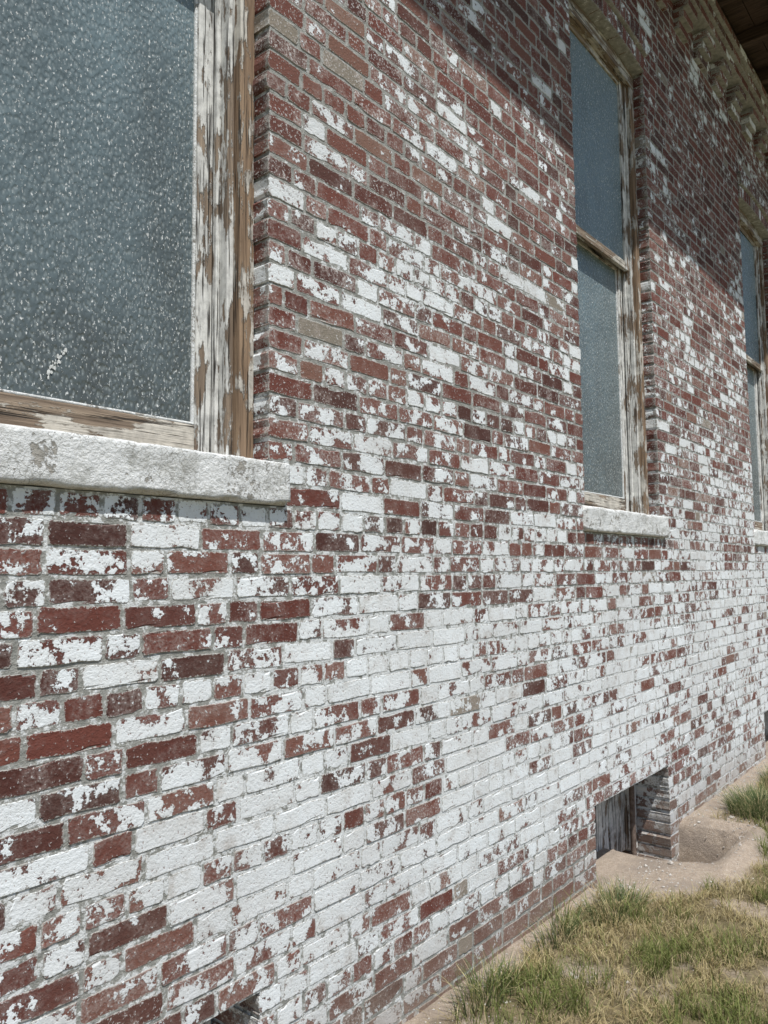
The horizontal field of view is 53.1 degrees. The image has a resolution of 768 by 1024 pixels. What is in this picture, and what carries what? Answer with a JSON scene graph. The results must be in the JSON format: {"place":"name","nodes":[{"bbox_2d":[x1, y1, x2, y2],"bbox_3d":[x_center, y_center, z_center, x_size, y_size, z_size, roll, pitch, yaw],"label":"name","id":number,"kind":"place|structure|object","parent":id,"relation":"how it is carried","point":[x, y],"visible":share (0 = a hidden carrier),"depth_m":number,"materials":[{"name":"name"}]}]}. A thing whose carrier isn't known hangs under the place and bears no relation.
{"place":"outdoors","nodes":[
{"label":"outdoors","id":0,"kind":"place"},
{"bbox_2d":[402,767,767,1023],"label":"lawn grass","id":1,"kind":"structure","parent":0,"point":[659,964],"depth_m":2.90,"materials":[{"name":"green plant"}]},
{"bbox_2d":[404,735,767,1023],"bbox_3d":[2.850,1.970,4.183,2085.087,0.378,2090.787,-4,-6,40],"label":"ground","id":2,"kind":"structure","parent":0,"point":[704,842],"depth_m":3.30,"materials":[{"name":"soil"}]},
{"bbox_2d":[0,0,767,1023],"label":"front wall bricks","id":3,"kind":"object","parent":2,"relation":"on","point":[36,1002],"visible":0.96,"depth_m":2.75,"materials":[{"name":"brick"}]},
{"bbox_2d":[429,943,535,1021],"bbox_3d":[0.368,1.664,2.704,0.318,0.142,0.532,-4,-6,40],"label":"grass tuft","id":4,"kind":"object","parent":2,"relation":"on","point":[463,1010],"visible":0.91,"depth_m":2.73,"materials":[{"name":"green plant"}]},
{"bbox_2d":[511,903,602,957],"bbox_3d":[0.701,1.698,3.122,0.294,0.132,0.564,-4,-6,40],"label":"grass tuft","id":5,"kind":"object","parent":2,"relation":"on","point":[571,931],"visible":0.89,"depth_m":3.15,"materials":[{"name":"green plant"}]},
{"bbox_2d":[571,875,665,929],"bbox_3d":[1.026,1.717,3.417,0.400,0.132,0.606,-4,-6,40],"label":"grass tuft","id":6,"kind":"object","parent":2,"relation":"on","point":[602,899],"visible":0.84,"depth_m":3.41,"materials":[{"name":"green plant"}]},
{"bbox_2d":[710,779,767,821],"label":"grass tuft","id":7,"kind":"object","parent":2,"relation":"on","point":[752,795],"visible":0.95,"depth_m":4.81,"materials":[{"name":"green plant"}]},
{"bbox_2d":[754,765,767,787],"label":"grass tuft","id":8,"kind":"object","parent":2,"relation":"on","point":[763,781],"visible":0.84,"depth_m":5.48,"materials":[{"name":"green plant"}]},
{"bbox_3d":[1.477,-0.880,4.831,0.285,6.027,16.400,-4,-6,40],"label":"wall","id":9,"kind":"object","parent":2,"relation":"on","visible":0},
{"bbox_2d":[0,423,290,506],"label":"stone window sill","id":10,"kind":"structure","parent":9,"relation":"on","point":[39,457],"depth_m":1.90,"materials":[{"name":"white stone"}]},
{"bbox_3d":[-0.803,-0.177,1.973,0.115,0.029,0.884,-4,-6,40],"label":"wooden subsill","id":11,"kind":"object","parent":10,"relation":"on","visible":0},
{"bbox_2d":[0,392,193,449],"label":"sash rails","id":12,"kind":"object","parent":11,"relation":"on","point":[20,410],"visible":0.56,"depth_m":2.01,"materials":[{"name":"white wood"}]},
{"bbox_2d":[194,0,214,451],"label":"sash stiles","id":13,"kind":"object","parent":11,"relation":"on","point":[204,252],"visible":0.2,"depth_m":2.33,"materials":[{"name":"white wood"}]},
{"bbox_2d":[0,0,193,421],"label":"glass pane","id":14,"kind":"object","parent":13,"relation":"attached to","point":[96,136],"visible":1,"depth_m":2.08,"materials":[{"name":"grey glass"}]},
{"bbox_2d":[47,348,66,378],"bbox_3d":[-0.833,-0.379,1.960,0.001,0.091,0.053,-4,-6,40],"label":"paint smear on glass","id":15,"kind":"object","parent":14,"relation":"attached to","point":[58,361],"visible":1,"depth_m":1.96,"materials":[{"name":"white paint"}]},
{"bbox_2d":[0,0,197,424],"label":"glazing putty","id":16,"kind":"object","parent":13,"relation":"attached to","point":[191,422],"visible":1,"depth_m":2.30,"materials":[{"name":"paint"}]},
{"bbox_2d":[232,0,254,457],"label":"window casing","id":17,"kind":"object","parent":9,"relation":"attached to","point":[243,303],"depth_m":2.35,"materials":[{"name":"brown wood"}]},
{"bbox_2d":[218,0,234,454],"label":"casing","id":18,"kind":"object","parent":17,"relation":"attached to","point":[225,382],"visible":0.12,"depth_m":2.33,"materials":[{"name":"brown wood"}]},
{"bbox_2d":[211,0,220,453],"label":"window stops","id":19,"kind":"object","parent":18,"relation":"attached to","point":[216,234],"depth_m":2.34,"materials":[{"name":"white wood"}]},
{"bbox_2d":[0,0,767,1023],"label":"front wall mortar","id":20,"kind":"object","parent":9,"relation":"attached to","point":[598,18],"visible":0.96,"depth_m":2.72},
{"bbox_2d":[594,784,637,851],"bbox_3d":[1.187,1.748,4.302,0.062,0.509,1.006,-4,-6,40],"label":"basement window frame","id":21,"kind":"object","parent":9,"relation":"attached to","point":[598,830],"visible":0.14,"depth_m":4.62,"materials":[{"name":"wood"}]},
{"bbox_2d":[601,790,625,851],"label":"basement window boards","id":22,"kind":"object","parent":21,"relation":"attached to","point":[613,822],"visible":0.1,"depth_m":4.52,"materials":[{"name":"grey wood"}]},
{"bbox_2d":[582,505,669,537],"bbox_3d":[1.306,0.068,4.370,0.223,0.134,1.142,-4,-6,40],"label":"stone window sill","id":23,"kind":"structure","parent":9,"relation":"on","point":[605,520],"depth_m":4.21,"materials":[{"name":"white stone"}]},
{"bbox_2d":[629,785,636,855],"bbox_3d":[1.451,1.836,4.486,0.032,0.657,0.032,-4,-6,40],"label":"weathered wooden board","id":24,"kind":"object","parent":9,"relation":"attached to","point":[632,820],"visible":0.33,"depth_m":4.48,"materials":[{"name":"brown wood"}]},
{"bbox_2d":[626,87,648,514],"bbox_3d":[1.231,-1.419,4.514,0.154,2.855,1.052,-4,-6,40],"label":"window casing","id":25,"kind":"object","parent":9,"relation":"attached to","point":[637,310],"depth_m":4.83,"materials":[{"name":"brown wood"}]},
{"bbox_2d":[569,30,622,258],"bbox_3d":[1.244,-2.176,4.559,0.001,1.230,0.786,-4,-6,40],"label":"glass pane","id":26,"kind":"object","parent":25,"relation":"attached to","point":[596,160],"visible":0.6,"depth_m":4.58,"materials":[{"name":"grey glass"}]},
{"bbox_2d":[569,22,624,269],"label":"sash rails","id":27,"kind":"object","parent":25,"relation":"attached to","point":[597,246],"visible":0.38,"depth_m":4.55,"materials":[{"name":"brown wood"}]},
{"bbox_2d":[568,0,632,90],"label":"window head","id":28,"kind":"object","parent":25,"relation":"attached to","point":[586,27],"depth_m":4.61},
{"bbox_2d":[617,81,628,271],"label":"sash stiles","id":29,"kind":"object","parent":25,"relation":"attached to","point":[622,174],"visible":0.32,"depth_m":4.85,"materials":[{"name":"brown wood"}]},
{"bbox_2d":[622,270,633,511],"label":"window stops","id":30,"kind":"object","parent":25,"relation":"attached to","point":[628,392],"depth_m":4.79,"materials":[{"name":"wood"}]},
{"bbox_2d":[621,86,640,512],"bbox_3d":[1.221,-1.419,4.523,0.128,2.855,0.933,-4,-6,40],"label":"casing","id":31,"kind":"object","parent":25,"relation":"attached to","point":[633,394],"visible":0.05,"depth_m":4.80,"materials":[{"name":"brown wood"}]},
{"bbox_2d":[717,0,767,84],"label":"rafter tails","id":32,"kind":"object","parent":9,"relation":"on","point":[752,36],"depth_m":6.24,"materials":[{"name":"brown wood"}]},
{"bbox_2d":[721,0,767,93],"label":"soffit boards","id":33,"kind":"object","parent":32,"relation":"on","point":[742,15],"depth_m":6.16,"materials":[{"name":"brown wood"}]},
{"bbox_2d":[754,529,767,546],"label":"stone window sill","id":34,"kind":"structure","parent":9,"relation":"on","point":[760,537],"depth_m":6.41,"materials":[{"name":"white stone"}]},
{"bbox_2d":[758,246,767,429],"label":"window casing","id":35,"kind":"object","parent":9,"relation":"attached to","point":[763,305],"depth_m":7.34,"materials":[{"name":"brown wood"}]},
{"bbox_2d":[740,231,758,363],"bbox_3d":[3.290,-1.998,7.013,0.001,1.230,0.786,-4,-6,40],"label":"glass pane","id":36,"kind":"object","parent":35,"relation":"attached to","point":[749,303],"visible":0.6,"depth_m":7.13,"materials":[{"name":"grey glass"}]},
{"bbox_2d":[740,225,760,370],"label":"sash rails","id":37,"kind":"object","parent":35,"relation":"attached to","point":[753,363],"visible":0.4,"depth_m":7.09,"materials":[{"name":"brown wood"}]},
{"bbox_2d":[739,208,762,248],"bbox_3d":[3.264,-2.628,7.080,0.158,0.125,1.036,-4,-6,40],"label":"window head","id":38,"kind":"object","parent":35,"relation":"attached to","point":[747,225],"depth_m":7.13},
{"bbox_2d":[753,244,762,371],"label":"sash stiles","id":39,"kind":"object","parent":35,"relation":"attached to","point":[757,306],"visible":0.3,"depth_m":7.31,"materials":[{"name":"brown wood"}]},
{"bbox_2d":[756,246,767,526],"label":"casing","id":40,"kind":"object","parent":35,"relation":"attached to","point":[764,410],"visible":0.04,"depth_m":7.27,"materials":[{"name":"brown wood"}]},
{"bbox_2d":[757,370,767,530],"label":"window stops","id":41,"kind":"object","parent":40,"relation":"attached to","point":[762,451],"depth_m":7.24,"materials":[{"name":"brown wood"}]},
{"bbox_2d":[764,711,767,734],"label":"basement window frame","id":42,"kind":"object","parent":9,"relation":"attached to","point":[766,721],"depth_m":7.08,"materials":[{"name":"grey wood"}]},
{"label":"outer bricks of the front wall","id":43,"kind":"object","parent":9,"relation":"attached to","visible":0},
{"bbox_2d":[656,0,767,172],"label":"cornice mortar","id":44,"kind":"object","parent":43,"relation":"attached to","point":[700,24],"visible":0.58,"depth_m":6.16,"materials":[{"name":"grey concrete"}]},
{"bbox_2d":[425,759,767,1023],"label":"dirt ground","id":45,"kind":"structure","parent":0,"point":[671,862],"depth_m":3.92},
{"bbox_3d":[1.231,0.000,4.412,0.115,0.029,0.884,-4,-6,40],"label":"wooden subsill","id":46,"kind":"object","parent":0,"visible":0},
{"bbox_2d":[577,237,624,510],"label":"sash rails","id":47,"kind":"object","parent":46,"relation":"on","point":[603,501],"visible":0.33,"depth_m":4.51,"materials":[{"name":"brown wood"}]},
{"bbox_2d":[616,267,629,511],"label":"sash stiles","id":48,"kind":"object","parent":46,"relation":"on","point":[623,395],"visible":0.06,"depth_m":4.78,"materials":[{"name":"white wood"}]},
{"bbox_2d":[576,244,622,496],"bbox_3d":[1.218,-0.822,4.482,0.001,1.480,0.776,-4,-6,40],"label":"glass pane","id":49,"kind":"object","parent":48,"relation":"attached to","point":[600,413],"visible":0.6,"depth_m":4.55,"materials":[{"name":"grey glass"}]},
{"bbox_2d":[584,270,624,498],"bbox_3d":[1.220,-0.817,4.480,0.012,1.440,0.756,-4,-6,40],"label":"glazing putty","id":50,"kind":"object","parent":48,"relation":"attached to","point":[619,397],"visible":0.51,"depth_m":4.75,"materials":[{"name":"paint"}]},
{"bbox_3d":[3.277,0.178,6.866,0.115,0.029,0.884,-4,-6,40],"label":"wooden subsill","id":51,"kind":"object","parent":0,"visible":0},
{"bbox_2d":[746,362,762,530],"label":"sash rails","id":52,"kind":"object","parent":51,"relation":"on","point":[758,525],"visible":0.27,"depth_m":7.09,"materials":[{"name":"brown wood"}]},
{"bbox_2d":[754,368,764,530],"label":"sash stiles","id":53,"kind":"object","parent":51,"relation":"on","point":[759,448],"visible":0.06,"depth_m":7.23,"materials":[{"name":"brown wood"}]},
{"bbox_2d":[747,367,760,521],"bbox_3d":[3.264,-0.644,6.936,0.001,1.480,0.776,-4,-6,40],"label":"glass pane","id":54,"kind":"object","parent":53,"relation":"attached to","point":[754,456],"visible":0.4,"depth_m":7.13,"materials":[{"name":"grey glass"}]},
{"bbox_2d":[753,371,761,522],"bbox_3d":[3.265,-0.639,6.934,0.012,1.440,0.756,-4,-6,40],"label":"glazing putty","id":55,"kind":"object","parent":53,"relation":"attached to","point":[757,449],"visible":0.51,"depth_m":7.21,"materials":[{"name":"paint"}]}
]}

